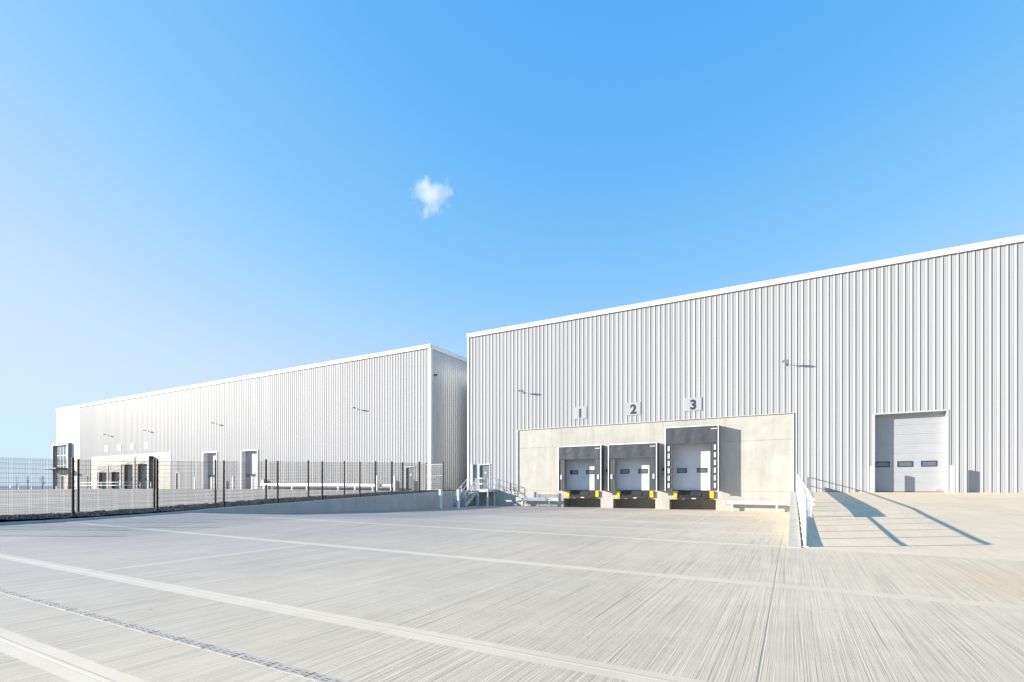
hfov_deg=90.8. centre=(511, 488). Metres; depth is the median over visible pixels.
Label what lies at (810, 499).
crash barrier
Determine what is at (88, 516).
ground
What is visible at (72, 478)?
fence
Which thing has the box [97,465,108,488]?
dock shelter
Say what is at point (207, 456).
roller door
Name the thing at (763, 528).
dock apron
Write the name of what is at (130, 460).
dock shelter
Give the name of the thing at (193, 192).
sky
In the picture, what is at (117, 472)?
dock door
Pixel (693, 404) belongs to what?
number sign
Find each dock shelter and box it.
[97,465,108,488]
[109,464,120,488]
[122,457,135,488]
[136,456,152,488]
[558,445,603,490]
[608,442,658,490]
[665,424,719,490]
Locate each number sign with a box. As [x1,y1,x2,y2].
[573,406,586,418]
[625,402,640,415]
[684,397,701,410]
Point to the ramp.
(976, 524)
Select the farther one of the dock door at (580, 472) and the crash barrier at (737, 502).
the dock door at (580, 472)
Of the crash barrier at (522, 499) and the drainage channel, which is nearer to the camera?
the drainage channel
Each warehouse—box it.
[41,344,466,493]
[466,235,1023,511]
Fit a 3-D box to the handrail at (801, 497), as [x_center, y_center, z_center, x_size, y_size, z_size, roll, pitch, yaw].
[13.334,0.232,23.459,0.120,2.444,25.485,0,0,29]
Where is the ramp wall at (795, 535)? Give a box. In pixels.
[788,492,804,547]
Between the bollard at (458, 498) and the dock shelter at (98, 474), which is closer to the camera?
the bollard at (458, 498)
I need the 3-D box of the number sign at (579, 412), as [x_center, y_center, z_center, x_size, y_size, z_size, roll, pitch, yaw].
[5.694,-6.350,42.525,1.230,1.020,0.020,0,0,29]
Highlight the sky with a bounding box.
[0,0,1023,485]
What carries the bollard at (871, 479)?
on the ramp
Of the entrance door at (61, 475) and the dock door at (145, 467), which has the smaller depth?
the dock door at (145, 467)
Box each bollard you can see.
[438,489,442,508]
[456,489,460,508]
[870,467,872,491]
[949,465,953,492]
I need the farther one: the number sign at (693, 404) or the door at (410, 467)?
the door at (410, 467)
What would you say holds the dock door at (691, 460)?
in the warehouse at (902, 374)
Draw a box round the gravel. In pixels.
[0,490,466,519]
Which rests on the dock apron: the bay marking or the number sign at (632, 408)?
the bay marking
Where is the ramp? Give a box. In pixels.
[805,492,1023,559]
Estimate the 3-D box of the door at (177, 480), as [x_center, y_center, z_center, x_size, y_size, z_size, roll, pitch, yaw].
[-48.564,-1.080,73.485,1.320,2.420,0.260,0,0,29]
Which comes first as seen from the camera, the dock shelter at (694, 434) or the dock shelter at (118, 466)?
the dock shelter at (694, 434)
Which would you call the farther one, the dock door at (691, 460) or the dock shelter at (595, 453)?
the dock shelter at (595, 453)
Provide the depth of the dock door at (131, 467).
80.53 m
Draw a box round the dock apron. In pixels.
[200,505,789,546]
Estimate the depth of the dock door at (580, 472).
42.86 m
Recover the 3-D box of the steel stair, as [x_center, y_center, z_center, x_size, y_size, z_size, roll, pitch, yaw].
[-3.305,0.344,45.494,2.251,2.549,3.543,0,0,29]
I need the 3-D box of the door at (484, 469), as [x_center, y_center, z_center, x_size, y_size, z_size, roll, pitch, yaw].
[-2.539,-1.030,47.175,1.360,2.460,0.260,0,0,29]
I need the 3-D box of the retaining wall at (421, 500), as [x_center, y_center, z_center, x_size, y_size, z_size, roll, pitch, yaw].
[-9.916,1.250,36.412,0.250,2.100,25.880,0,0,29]
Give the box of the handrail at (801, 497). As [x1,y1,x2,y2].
[796,474,807,546]
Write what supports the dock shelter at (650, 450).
attached to the warehouse at (902, 374)
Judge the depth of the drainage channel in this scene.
5.16 m
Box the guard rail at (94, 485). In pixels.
[75,482,116,488]
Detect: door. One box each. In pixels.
[61,475,66,488]
[117,472,119,488]
[130,464,133,488]
[144,464,147,488]
[175,472,179,488]
[203,451,216,488]
[241,449,257,488]
[406,466,414,490]
[479,464,490,488]
[567,459,598,490]
[617,457,648,490]
[673,442,709,490]
[873,409,948,491]
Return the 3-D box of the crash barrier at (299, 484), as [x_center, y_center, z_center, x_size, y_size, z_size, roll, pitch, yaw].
[-21.854,-0.127,57.833,21.752,0.989,0.243,0,0,29]
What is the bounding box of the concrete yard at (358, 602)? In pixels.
[0,513,1023,681]
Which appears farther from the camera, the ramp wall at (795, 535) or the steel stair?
the steel stair
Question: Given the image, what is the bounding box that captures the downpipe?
[471,464,472,488]
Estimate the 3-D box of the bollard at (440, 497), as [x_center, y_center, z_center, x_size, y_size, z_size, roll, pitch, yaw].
[-5.883,0.910,41.677,0.272,1.620,0.272,0,0,29]
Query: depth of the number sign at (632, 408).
40.30 m
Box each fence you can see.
[3,457,443,517]
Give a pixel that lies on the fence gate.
(436, 482)
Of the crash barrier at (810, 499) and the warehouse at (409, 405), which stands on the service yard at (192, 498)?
the warehouse at (409, 405)
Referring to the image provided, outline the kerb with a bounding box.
[0,511,186,524]
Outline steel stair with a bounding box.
[454,478,495,506]
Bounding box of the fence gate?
[426,464,440,489]
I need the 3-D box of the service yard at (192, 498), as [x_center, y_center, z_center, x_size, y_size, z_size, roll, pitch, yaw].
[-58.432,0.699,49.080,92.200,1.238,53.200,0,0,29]
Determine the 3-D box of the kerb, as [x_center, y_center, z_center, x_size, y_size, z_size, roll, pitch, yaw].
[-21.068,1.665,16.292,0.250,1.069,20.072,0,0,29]
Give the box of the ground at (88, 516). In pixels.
[0,489,395,521]
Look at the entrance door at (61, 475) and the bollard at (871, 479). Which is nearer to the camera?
the bollard at (871, 479)
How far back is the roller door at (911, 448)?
32.16 m
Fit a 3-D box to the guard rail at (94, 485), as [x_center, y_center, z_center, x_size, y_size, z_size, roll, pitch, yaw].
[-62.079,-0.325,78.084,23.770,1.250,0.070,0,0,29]
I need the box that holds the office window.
[55,445,66,488]
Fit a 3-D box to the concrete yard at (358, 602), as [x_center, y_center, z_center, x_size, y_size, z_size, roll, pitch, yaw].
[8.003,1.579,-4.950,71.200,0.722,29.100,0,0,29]
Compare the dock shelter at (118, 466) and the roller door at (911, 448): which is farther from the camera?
the dock shelter at (118, 466)
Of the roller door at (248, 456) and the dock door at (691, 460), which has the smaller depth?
the dock door at (691, 460)
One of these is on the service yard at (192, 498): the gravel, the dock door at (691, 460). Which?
the gravel
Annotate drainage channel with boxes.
[0,588,348,681]
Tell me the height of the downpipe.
2.600 m
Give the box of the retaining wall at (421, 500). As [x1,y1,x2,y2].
[187,491,474,513]
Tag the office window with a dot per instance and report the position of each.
(60, 451)
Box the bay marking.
[688,511,719,524]
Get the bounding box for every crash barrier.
[260,483,392,490]
[516,497,558,506]
[723,500,789,511]
[802,481,814,517]
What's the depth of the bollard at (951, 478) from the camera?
30.35 m
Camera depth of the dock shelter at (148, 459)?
76.72 m
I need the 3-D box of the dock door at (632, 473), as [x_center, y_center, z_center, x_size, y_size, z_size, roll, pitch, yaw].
[9.903,-1.395,40.610,3.070,3.210,0.090,0,0,29]
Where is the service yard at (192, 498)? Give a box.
[1,489,392,514]
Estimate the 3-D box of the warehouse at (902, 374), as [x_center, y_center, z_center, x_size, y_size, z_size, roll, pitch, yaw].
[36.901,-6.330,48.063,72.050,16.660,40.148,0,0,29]

